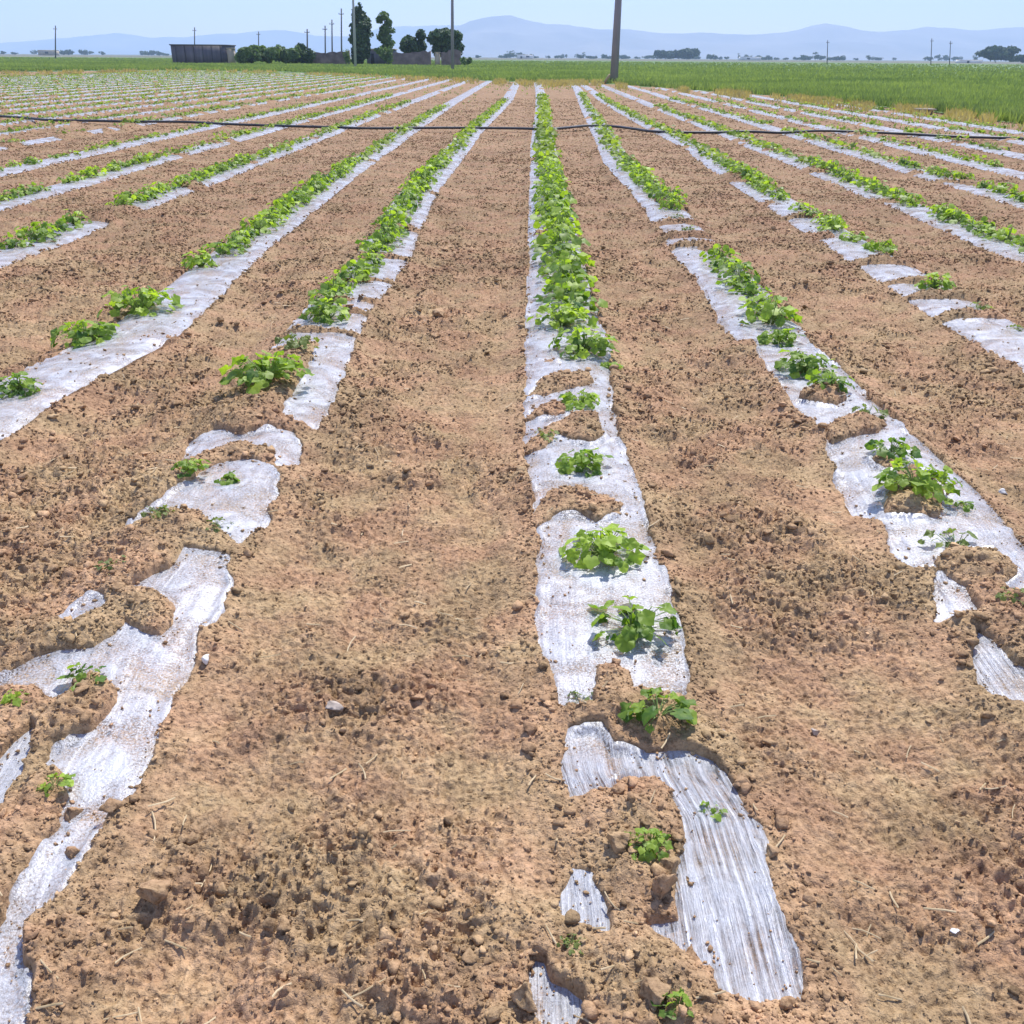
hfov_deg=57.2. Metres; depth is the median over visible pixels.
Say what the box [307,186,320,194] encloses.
crop plant
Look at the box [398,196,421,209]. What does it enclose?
crop plant
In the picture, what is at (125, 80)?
plastic mulch strip
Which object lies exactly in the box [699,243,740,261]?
crop plant
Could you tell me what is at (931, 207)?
crop plant
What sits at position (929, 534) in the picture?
crop plant
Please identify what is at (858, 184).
crop plant
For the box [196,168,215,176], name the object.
crop plant
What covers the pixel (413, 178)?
crop plant
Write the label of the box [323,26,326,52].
utility pole
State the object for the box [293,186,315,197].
crop plant
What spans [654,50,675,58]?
tree clump
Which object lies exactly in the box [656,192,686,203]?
crop plant
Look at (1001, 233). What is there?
crop plant
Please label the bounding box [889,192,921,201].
crop plant
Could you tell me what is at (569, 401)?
crop plant
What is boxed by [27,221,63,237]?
crop plant
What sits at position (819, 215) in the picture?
crop plant
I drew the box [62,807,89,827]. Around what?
soil clod
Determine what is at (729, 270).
crop plant
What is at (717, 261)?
crop plant
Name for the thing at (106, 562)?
crop plant
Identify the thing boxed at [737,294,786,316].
crop plant
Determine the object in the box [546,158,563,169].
crop plant
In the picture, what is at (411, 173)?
crop plant
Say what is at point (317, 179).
crop plant
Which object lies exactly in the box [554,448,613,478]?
crop plant
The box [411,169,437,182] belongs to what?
crop plant
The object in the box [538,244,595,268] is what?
crop plant
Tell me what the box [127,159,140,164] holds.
crop plant
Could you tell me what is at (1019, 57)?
broad tree
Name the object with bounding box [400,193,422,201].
crop plant
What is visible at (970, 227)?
crop plant
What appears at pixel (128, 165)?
crop plant
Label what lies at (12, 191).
crop plant
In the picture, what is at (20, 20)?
sky
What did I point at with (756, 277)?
crop plant
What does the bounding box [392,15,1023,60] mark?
hills
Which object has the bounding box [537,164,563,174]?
crop plant
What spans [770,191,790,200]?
crop plant
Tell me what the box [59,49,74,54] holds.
distant tree
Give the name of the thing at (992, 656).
film scrap
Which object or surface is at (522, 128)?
irrigation hose
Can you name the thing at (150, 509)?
crop plant
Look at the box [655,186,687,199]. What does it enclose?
crop plant
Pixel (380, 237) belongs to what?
crop plant
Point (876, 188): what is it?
crop plant
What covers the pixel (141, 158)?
crop plant
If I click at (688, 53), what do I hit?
tree clump
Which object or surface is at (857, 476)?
plastic mulch strip
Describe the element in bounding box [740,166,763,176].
crop plant
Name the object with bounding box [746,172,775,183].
crop plant
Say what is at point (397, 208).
crop plant
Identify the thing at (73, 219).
crop plant
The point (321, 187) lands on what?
crop plant
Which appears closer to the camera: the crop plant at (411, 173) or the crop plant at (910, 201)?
the crop plant at (910, 201)
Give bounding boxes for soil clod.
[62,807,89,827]
[63,846,79,862]
[98,798,122,812]
[136,879,171,904]
[432,308,444,316]
[509,981,537,1012]
[606,831,630,853]
[637,976,671,1009]
[652,873,677,899]
[656,856,680,874]
[672,583,680,595]
[686,945,700,960]
[732,772,750,786]
[766,843,778,857]
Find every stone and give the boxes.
[201,654,208,664]
[325,700,343,711]
[811,728,819,735]
[950,928,959,933]
[998,488,1007,494]
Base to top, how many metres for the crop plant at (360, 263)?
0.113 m
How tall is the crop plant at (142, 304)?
0.171 m
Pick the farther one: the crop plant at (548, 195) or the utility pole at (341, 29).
the utility pole at (341, 29)
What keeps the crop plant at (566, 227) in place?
on the plastic mulch strip at (727, 900)
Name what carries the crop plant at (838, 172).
on the plastic mulch strip at (941, 223)
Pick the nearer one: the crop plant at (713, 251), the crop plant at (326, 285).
the crop plant at (326, 285)
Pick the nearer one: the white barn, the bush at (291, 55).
the bush at (291, 55)
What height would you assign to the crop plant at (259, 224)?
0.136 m
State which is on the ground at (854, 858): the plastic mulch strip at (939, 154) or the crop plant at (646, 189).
the plastic mulch strip at (939, 154)
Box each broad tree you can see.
[399,29,426,52]
[426,27,464,56]
[974,45,1020,62]
[1010,54,1023,62]
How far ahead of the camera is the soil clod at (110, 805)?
2.06 m
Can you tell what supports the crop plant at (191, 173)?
on the plastic mulch strip at (79, 233)
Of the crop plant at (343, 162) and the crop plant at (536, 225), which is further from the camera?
the crop plant at (343, 162)
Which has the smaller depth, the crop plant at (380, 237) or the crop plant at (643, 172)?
the crop plant at (380, 237)
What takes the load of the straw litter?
on the ground at (854, 858)
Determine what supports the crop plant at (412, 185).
on the plastic mulch strip at (112, 768)
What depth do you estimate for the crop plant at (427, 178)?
11.96 m
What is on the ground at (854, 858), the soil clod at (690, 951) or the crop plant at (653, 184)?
the soil clod at (690, 951)
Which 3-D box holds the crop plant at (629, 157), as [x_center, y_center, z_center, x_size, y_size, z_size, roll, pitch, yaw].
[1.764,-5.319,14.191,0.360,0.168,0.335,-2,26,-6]
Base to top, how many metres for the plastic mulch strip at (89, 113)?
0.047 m
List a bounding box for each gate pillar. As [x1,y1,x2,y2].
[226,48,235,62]
[434,52,440,64]
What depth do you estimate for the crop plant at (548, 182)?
11.48 m
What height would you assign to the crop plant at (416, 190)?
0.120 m
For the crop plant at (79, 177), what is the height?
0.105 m
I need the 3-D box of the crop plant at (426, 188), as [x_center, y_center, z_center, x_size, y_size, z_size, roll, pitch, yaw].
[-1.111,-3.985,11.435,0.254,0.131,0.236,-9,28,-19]
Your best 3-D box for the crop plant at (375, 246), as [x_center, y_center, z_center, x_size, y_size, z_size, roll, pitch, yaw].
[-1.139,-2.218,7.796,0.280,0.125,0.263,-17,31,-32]
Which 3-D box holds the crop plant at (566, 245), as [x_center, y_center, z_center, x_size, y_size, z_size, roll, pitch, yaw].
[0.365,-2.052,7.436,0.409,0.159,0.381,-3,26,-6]
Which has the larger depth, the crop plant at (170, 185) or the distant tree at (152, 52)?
the distant tree at (152, 52)
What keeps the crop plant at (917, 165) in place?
on the plastic mulch strip at (898, 168)
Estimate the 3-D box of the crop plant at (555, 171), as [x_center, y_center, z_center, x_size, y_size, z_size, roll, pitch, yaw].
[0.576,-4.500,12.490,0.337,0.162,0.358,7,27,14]
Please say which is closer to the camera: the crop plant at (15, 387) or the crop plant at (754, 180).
the crop plant at (15, 387)
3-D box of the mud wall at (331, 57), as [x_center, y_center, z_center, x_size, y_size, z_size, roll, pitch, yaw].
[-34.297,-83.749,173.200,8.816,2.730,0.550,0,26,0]
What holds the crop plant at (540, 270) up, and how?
on the plastic mulch strip at (727, 900)
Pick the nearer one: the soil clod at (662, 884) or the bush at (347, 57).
the soil clod at (662, 884)
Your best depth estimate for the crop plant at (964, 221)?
9.19 m
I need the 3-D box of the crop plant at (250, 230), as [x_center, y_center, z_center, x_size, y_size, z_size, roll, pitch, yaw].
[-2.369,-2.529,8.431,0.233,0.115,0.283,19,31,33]
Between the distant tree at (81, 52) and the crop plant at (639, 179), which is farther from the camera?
the distant tree at (81, 52)
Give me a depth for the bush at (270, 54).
167.43 m
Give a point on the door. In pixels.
(372, 55)
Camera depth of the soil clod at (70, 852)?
1.99 m
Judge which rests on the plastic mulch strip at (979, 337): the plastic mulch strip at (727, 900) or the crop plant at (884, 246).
the crop plant at (884, 246)
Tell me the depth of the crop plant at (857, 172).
12.77 m
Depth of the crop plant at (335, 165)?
13.35 m
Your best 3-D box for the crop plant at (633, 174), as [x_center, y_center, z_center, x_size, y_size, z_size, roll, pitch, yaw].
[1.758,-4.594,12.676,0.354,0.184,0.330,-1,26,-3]
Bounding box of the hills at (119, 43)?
[0,25,459,55]
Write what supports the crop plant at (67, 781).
on the ground at (854, 858)
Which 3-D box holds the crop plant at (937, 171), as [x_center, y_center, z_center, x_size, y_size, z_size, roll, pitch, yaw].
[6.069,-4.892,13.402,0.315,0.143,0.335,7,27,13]
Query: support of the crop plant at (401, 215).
on the plastic mulch strip at (112, 768)
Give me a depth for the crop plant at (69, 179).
11.88 m
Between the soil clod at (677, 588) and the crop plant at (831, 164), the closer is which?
the soil clod at (677, 588)
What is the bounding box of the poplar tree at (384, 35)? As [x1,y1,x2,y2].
[374,10,395,55]
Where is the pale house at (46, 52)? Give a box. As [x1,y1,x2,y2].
[37,50,58,54]
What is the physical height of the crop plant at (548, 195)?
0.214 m
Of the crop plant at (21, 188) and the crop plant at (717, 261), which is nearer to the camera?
the crop plant at (717, 261)
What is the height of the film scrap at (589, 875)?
0.019 m
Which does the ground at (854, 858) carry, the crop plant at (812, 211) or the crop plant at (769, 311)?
the crop plant at (812, 211)
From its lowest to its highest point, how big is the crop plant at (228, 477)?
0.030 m
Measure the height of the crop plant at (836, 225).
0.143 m
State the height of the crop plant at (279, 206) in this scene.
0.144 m
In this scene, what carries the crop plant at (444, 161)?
on the plastic mulch strip at (112, 768)
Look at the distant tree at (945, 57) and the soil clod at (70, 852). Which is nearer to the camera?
the soil clod at (70, 852)
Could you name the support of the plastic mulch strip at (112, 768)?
on the ground at (854, 858)
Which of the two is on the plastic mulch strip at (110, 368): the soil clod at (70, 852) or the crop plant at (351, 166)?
the crop plant at (351, 166)
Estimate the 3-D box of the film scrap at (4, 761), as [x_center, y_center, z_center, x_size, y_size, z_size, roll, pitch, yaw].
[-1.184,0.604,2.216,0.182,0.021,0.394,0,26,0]
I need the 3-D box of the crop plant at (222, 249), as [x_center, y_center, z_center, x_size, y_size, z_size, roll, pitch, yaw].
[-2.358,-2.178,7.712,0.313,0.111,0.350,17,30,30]
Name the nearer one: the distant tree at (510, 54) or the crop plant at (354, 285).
the crop plant at (354, 285)
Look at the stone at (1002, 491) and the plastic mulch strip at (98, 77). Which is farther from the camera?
the plastic mulch strip at (98, 77)
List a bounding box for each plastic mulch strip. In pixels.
[0,72,208,82]
[0,72,228,84]
[0,75,348,110]
[0,76,380,125]
[0,77,394,134]
[0,78,404,150]
[0,78,431,176]
[0,79,448,210]
[0,80,468,267]
[0,81,490,439]
[0,82,518,1023]
[1,72,243,85]
[1,72,263,87]
[1,73,285,91]
[1,73,302,94]
[1,74,319,102]
[2,74,307,97]
[6,72,279,89]
[6,75,328,105]
[10,76,359,115]
[11,71,218,80]
[523,82,802,1023]
[571,85,1023,634]
[581,85,1023,372]
[597,84,1023,261]
[628,85,1023,208]
[657,88,1023,178]
[695,90,1023,159]
[752,95,1023,144]
[837,104,1023,133]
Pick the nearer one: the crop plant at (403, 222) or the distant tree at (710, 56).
the crop plant at (403, 222)
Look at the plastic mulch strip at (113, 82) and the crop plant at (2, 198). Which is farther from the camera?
the plastic mulch strip at (113, 82)
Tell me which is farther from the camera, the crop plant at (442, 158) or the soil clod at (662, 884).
the crop plant at (442, 158)
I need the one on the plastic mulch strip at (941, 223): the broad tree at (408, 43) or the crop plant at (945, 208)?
the crop plant at (945, 208)
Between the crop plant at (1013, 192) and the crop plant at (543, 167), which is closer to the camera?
the crop plant at (1013, 192)
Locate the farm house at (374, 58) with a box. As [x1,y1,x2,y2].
[367,49,397,63]
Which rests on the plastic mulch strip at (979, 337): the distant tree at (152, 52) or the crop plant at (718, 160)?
the crop plant at (718, 160)
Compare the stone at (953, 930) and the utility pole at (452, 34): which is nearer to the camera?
the stone at (953, 930)
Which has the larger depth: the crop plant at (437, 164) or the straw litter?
the crop plant at (437, 164)
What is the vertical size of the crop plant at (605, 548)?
0.102 m
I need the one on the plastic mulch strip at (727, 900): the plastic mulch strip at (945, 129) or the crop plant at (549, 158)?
the crop plant at (549, 158)
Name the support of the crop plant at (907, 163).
on the plastic mulch strip at (898, 168)
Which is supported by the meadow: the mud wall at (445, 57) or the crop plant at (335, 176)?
the mud wall at (445, 57)
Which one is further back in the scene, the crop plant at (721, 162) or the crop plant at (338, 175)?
the crop plant at (721, 162)
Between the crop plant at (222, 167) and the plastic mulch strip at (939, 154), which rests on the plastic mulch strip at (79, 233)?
the crop plant at (222, 167)
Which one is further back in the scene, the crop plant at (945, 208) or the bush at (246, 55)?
the bush at (246, 55)
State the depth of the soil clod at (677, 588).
2.88 m
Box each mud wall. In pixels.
[311,50,350,63]
[392,51,430,64]
[441,49,460,64]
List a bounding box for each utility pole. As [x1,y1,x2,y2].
[53,26,56,58]
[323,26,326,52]
[329,20,332,51]
[341,9,343,50]
[352,0,356,65]
[451,0,453,68]
[610,0,621,80]
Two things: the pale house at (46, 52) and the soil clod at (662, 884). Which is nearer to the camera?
the soil clod at (662, 884)
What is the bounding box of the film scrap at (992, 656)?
[972,632,1023,701]
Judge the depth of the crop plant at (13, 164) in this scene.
13.54 m
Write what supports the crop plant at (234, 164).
on the plastic mulch strip at (79, 233)
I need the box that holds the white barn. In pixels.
[955,60,982,62]
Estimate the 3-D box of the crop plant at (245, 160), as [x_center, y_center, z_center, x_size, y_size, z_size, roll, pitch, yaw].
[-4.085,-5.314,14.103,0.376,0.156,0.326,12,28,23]
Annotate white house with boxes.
[517,55,532,58]
[739,57,760,59]
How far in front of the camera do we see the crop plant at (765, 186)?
11.46 m
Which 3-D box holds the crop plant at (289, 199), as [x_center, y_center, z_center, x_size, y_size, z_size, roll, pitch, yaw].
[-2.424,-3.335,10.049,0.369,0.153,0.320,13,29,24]
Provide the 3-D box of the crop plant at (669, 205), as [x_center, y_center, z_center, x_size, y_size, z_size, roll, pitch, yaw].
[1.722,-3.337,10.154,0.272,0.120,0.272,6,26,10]
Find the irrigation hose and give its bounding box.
[0,115,1023,139]
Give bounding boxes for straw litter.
[0,302,1023,1023]
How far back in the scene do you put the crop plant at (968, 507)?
3.42 m
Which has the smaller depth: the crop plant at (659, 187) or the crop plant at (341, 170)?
the crop plant at (659, 187)
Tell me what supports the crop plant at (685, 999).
on the ground at (854, 858)
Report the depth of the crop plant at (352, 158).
14.15 m
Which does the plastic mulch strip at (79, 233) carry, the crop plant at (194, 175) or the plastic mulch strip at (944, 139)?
the crop plant at (194, 175)
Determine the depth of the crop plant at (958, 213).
9.46 m
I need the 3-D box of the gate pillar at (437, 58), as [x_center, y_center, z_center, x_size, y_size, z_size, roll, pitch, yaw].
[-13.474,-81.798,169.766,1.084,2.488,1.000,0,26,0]
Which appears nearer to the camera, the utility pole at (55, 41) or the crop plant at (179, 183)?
the crop plant at (179, 183)
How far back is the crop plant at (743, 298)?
6.23 m
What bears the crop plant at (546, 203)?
on the plastic mulch strip at (727, 900)
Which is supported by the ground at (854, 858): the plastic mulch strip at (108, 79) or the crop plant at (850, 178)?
the plastic mulch strip at (108, 79)
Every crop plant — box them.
[0,190,13,200]
[0,232,35,249]
[0,371,42,398]
[0,689,29,706]
[2,188,24,198]
[5,160,21,166]
[14,184,39,195]
[14,226,56,242]
[20,156,39,164]
[27,182,51,191]
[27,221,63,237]
[34,772,75,796]
[46,218,82,230]
[50,319,119,350]
[56,173,79,183]
[56,662,106,690]
[62,209,92,225]
[65,171,85,179]
[79,165,107,175]
[79,170,96,177]
[94,555,125,574]
[97,285,184,317]
[105,164,122,171]
[105,193,137,205]
[106,159,127,168]
[118,161,132,166]
[118,189,148,202]
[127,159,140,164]
[130,152,151,162]
[137,184,163,195]
[137,190,161,200]
[141,181,172,193]
[141,504,174,518]
[161,181,176,189]
[167,175,190,186]
[170,458,210,477]
[174,176,193,180]
[177,174,202,180]
[181,249,219,268]
[187,168,210,179]
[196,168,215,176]
[200,241,246,257]
[202,166,222,174]
[206,516,233,532]
[211,159,233,168]
[213,163,231,171]
[214,470,239,486]
[218,350,314,394]
[219,235,251,248]
[221,229,254,243]
[225,156,244,165]
[227,160,243,168]
[230,153,249,163]
[232,224,264,237]
[239,217,277,233]
[254,209,287,223]
[258,203,290,217]
[258,218,282,227]
[270,200,297,212]
[273,193,300,207]
[274,331,319,348]
[282,190,310,204]
[283,190,316,200]
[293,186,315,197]
[298,171,332,184]
[298,297,350,324]
[302,181,328,191]
[306,177,330,188]
[307,171,334,182]
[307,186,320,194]
[308,275,352,295]
[308,288,347,305]
[320,172,337,180]
[330,167,349,175]
[331,163,351,170]
[331,170,345,178]
[331,277,358,289]
[332,160,354,168]
[334,263,370,280]
[335,165,353,172]
[336,158,355,165]
[337,258,379,274]
[345,155,360,163]
[355,229,403,248]
[357,249,383,261]
[358,238,392,252]
[363,252,384,266]
[368,223,403,241]
[371,210,410,224]
[372,219,409,235]
[378,209,411,220]
[378,216,407,231]
[382,199,416,214]
[383,206,406,216]
[390,193,415,205]
[395,189,422,199]
[398,180,428,193]
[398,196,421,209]
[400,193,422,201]
[402,186,423,195]
[404,173,428,186]
[408,168,429,179]
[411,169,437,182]
[411,179,431,190]
[413,177,435,184]
[414,166,440,176]
[426,157,449,164]
[426,159,446,166]
[426,159,447,168]
[431,155,452,163]
[526,301,598,330]
[530,206,578,223]
[530,225,567,243]
[530,226,590,251]
[531,178,563,188]
[531,188,576,203]
[531,242,581,264]
[532,200,575,214]
[533,151,554,162]
[533,173,563,183]
[533,184,573,203]
[533,212,580,232]
[533,277,581,301]
[534,165,562,176]
[534,428,559,441]
[535,184,570,198]
[535,201,570,217]
[536,258,589,282]
[537,160,562,169]
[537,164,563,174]
[537,174,567,187]
[537,259,587,276]
[538,156,559,165]
[538,184,571,196]
[538,198,568,208]
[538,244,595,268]
[539,170,570,181]
[541,212,575,228]
[543,285,607,313]
[544,168,565,177]
[545,273,599,295]
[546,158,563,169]
[548,327,619,359]
[549,243,581,254]
[552,222,582,238]
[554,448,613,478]
[556,933,585,954]
[558,388,599,410]
[558,523,649,572]
[567,690,592,702]
[588,595,681,652]
[600,361,622,369]
[616,154,640,165]
[616,161,635,169]
[617,687,697,733]
[624,163,639,171]
[624,827,672,862]
[629,165,654,178]
[632,171,656,179]
[632,174,658,184]
[636,175,664,186]
[642,179,668,189]
[643,183,659,192]
[647,188,672,198]
[650,987,693,1019]
[651,183,672,193]
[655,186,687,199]
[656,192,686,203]
[658,198,682,209]
[681,225,697,230]
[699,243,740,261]
[700,801,727,821]
[703,253,740,268]
[710,259,748,274]
[714,155,732,164]
[715,275,757,291]
[717,261,760,283]
[719,161,737,169]
[720,158,741,165]
[726,161,749,169]
[728,278,771,297]
[729,164,744,172]
[733,164,760,174]
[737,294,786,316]
[738,291,782,305]
[738,295,802,326]
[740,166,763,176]
[742,169,764,179]
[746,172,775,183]
[751,177,768,186]
[753,180,774,189]
[756,181,781,192]
[756,327,805,347]
[764,187,789,195]
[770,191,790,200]
[774,349,837,378]
[788,200,813,210]
[799,207,820,215]
[805,369,854,393]
[806,155,821,163]
[808,158,820,165]
[810,209,830,221]
[815,159,844,171]
[815,213,845,225]
[817,215,851,231]
[827,166,844,174]
[832,168,845,176]
[836,167,862,179]
[838,172,860,181]
[839,231,870,242]
[850,174,875,185]
[852,403,888,419]
[856,176,882,187]
[861,238,897,252]
[864,180,888,193]
[864,437,921,460]
[866,183,888,190]
[871,456,962,504]
[876,187,913,199]
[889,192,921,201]
[893,156,910,164]
[897,194,926,206]
[901,159,914,166]
[906,161,924,168]
[914,272,956,290]
[917,528,978,549]
[923,165,936,171]
[925,164,949,174]
[926,203,957,213]
[929,202,966,219]
[936,170,956,177]
[938,208,974,223]
[953,171,976,180]
[954,501,975,512]
[961,216,988,227]
[965,301,995,309]
[966,221,1000,232]
[972,223,1007,238]
[973,178,996,188]
[982,224,1023,243]
[984,159,1003,166]
[986,182,1017,193]
[995,586,1023,604]
[1003,189,1020,198]
[1006,324,1023,331]
[1010,191,1023,201]
[1010,237,1023,246]
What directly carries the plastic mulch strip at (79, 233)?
on the ground at (854, 858)
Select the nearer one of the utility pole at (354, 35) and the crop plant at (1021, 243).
the crop plant at (1021, 243)
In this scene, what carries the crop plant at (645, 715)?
on the ground at (854, 858)
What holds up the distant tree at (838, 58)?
on the ground at (854, 858)
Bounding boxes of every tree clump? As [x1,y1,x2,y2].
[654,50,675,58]
[672,48,700,58]
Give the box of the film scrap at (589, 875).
[559,869,609,930]
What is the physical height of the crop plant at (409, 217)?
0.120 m
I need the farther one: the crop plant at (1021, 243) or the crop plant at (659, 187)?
the crop plant at (659, 187)
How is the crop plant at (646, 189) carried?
on the plastic mulch strip at (857, 476)
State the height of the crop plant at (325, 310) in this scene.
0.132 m
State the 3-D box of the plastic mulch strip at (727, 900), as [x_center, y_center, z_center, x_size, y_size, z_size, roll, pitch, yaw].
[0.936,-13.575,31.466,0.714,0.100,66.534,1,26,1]
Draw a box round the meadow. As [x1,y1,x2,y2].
[2,57,1023,123]
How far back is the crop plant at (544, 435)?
4.02 m
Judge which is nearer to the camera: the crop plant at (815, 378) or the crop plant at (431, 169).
the crop plant at (815, 378)
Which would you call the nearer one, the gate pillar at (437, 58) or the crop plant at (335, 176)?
the crop plant at (335, 176)
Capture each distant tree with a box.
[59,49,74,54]
[79,50,87,54]
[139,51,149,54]
[149,50,158,55]
[506,50,514,56]
[706,54,717,59]
[812,52,820,60]
[834,56,845,60]
[934,54,948,60]
[951,56,962,60]
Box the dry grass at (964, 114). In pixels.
[0,68,1023,130]
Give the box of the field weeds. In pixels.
[0,71,1023,154]
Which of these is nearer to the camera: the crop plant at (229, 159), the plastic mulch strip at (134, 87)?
the crop plant at (229, 159)
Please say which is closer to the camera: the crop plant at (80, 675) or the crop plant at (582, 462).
the crop plant at (80, 675)
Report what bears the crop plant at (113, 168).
on the plastic mulch strip at (27, 196)
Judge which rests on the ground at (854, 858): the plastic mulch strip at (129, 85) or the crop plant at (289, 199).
the plastic mulch strip at (129, 85)
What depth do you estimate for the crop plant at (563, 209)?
9.42 m
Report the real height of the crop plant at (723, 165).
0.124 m
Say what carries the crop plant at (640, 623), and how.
on the plastic mulch strip at (727, 900)
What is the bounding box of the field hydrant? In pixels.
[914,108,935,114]
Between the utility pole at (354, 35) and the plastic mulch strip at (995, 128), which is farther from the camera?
the utility pole at (354, 35)
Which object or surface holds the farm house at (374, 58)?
on the meadow
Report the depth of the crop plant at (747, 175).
12.37 m
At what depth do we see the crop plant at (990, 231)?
8.71 m
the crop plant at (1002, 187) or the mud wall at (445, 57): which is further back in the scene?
the mud wall at (445, 57)
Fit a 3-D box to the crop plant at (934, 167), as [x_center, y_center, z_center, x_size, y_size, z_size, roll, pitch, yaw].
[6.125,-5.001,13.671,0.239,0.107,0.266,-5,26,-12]
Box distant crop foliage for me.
[0,70,1023,164]
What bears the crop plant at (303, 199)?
on the plastic mulch strip at (110, 368)
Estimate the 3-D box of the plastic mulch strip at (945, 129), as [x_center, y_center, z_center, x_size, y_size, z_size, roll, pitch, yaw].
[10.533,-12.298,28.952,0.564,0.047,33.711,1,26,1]
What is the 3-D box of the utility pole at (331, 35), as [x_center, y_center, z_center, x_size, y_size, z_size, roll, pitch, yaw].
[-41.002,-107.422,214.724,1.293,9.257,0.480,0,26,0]
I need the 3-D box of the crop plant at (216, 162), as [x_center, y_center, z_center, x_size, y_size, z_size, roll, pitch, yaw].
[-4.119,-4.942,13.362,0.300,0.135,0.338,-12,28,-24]
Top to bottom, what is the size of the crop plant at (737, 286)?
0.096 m
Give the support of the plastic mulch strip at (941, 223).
on the ground at (854, 858)
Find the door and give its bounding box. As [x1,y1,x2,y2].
[371,54,373,63]
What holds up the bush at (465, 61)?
on the ground at (854, 858)
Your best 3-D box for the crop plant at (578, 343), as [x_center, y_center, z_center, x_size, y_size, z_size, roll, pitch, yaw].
[0.401,-0.955,5.201,0.372,0.137,0.353,-11,28,-23]
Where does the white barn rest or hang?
on the ground at (854, 858)
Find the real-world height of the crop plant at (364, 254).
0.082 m
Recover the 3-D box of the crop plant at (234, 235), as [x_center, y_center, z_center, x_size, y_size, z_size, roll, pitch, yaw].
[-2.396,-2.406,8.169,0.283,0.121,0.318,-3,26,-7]
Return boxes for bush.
[234,47,262,62]
[248,44,279,63]
[271,44,301,63]
[294,42,315,63]
[342,49,350,62]
[378,45,392,64]
[459,57,472,64]
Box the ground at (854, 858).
[0,54,1023,1023]
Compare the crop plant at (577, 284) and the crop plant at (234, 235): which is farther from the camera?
the crop plant at (234, 235)
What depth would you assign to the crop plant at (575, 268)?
6.69 m
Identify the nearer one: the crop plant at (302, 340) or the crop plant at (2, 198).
the crop plant at (302, 340)
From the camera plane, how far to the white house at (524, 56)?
1169.76 m
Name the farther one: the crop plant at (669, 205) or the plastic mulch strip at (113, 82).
the plastic mulch strip at (113, 82)
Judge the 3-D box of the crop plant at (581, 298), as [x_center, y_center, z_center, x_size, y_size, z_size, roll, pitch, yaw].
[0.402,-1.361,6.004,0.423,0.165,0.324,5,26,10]
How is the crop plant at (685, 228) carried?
on the plastic mulch strip at (857, 476)
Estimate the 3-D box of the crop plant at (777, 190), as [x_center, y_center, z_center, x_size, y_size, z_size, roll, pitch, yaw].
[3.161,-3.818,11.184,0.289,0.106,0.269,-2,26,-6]
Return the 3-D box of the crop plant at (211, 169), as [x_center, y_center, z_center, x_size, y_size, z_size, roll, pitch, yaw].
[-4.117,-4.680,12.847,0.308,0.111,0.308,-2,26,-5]
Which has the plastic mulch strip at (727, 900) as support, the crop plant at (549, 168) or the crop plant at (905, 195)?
the crop plant at (549, 168)
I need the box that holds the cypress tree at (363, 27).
[347,2,373,63]
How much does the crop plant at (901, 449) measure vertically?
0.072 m
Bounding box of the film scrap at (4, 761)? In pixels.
[0,729,61,802]
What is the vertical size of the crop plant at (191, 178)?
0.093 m
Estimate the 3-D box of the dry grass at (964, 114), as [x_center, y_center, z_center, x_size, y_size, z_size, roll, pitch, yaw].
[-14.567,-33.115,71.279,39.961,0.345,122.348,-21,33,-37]
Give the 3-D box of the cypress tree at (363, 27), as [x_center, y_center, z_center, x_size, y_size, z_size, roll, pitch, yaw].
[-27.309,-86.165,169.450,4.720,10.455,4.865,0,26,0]
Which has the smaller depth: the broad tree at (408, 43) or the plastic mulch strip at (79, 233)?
the plastic mulch strip at (79, 233)
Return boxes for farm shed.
[169,44,236,62]
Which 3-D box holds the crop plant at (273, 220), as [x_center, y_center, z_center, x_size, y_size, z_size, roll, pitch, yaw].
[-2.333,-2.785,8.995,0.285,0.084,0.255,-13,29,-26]
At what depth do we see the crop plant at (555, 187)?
10.79 m
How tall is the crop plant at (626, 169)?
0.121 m
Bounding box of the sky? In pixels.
[0,0,1023,42]
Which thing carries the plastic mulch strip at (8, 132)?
on the ground at (854, 858)
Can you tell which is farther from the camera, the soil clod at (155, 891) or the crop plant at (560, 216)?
the crop plant at (560, 216)
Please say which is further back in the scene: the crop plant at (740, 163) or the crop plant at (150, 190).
the crop plant at (740, 163)
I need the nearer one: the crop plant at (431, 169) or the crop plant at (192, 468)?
the crop plant at (192, 468)
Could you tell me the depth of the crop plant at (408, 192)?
10.71 m
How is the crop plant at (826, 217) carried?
on the plastic mulch strip at (979, 337)
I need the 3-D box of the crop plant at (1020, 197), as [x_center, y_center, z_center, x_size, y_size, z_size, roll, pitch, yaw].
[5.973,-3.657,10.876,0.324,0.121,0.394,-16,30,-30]
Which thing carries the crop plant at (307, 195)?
on the plastic mulch strip at (110, 368)
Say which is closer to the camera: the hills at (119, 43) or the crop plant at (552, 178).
the crop plant at (552, 178)
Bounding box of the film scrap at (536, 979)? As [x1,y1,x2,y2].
[529,961,579,1023]
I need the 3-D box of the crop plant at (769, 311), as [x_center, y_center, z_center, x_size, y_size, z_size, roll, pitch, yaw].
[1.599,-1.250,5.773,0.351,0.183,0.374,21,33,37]
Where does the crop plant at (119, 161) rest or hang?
on the plastic mulch strip at (27, 196)
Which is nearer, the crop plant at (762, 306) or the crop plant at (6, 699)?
the crop plant at (6, 699)

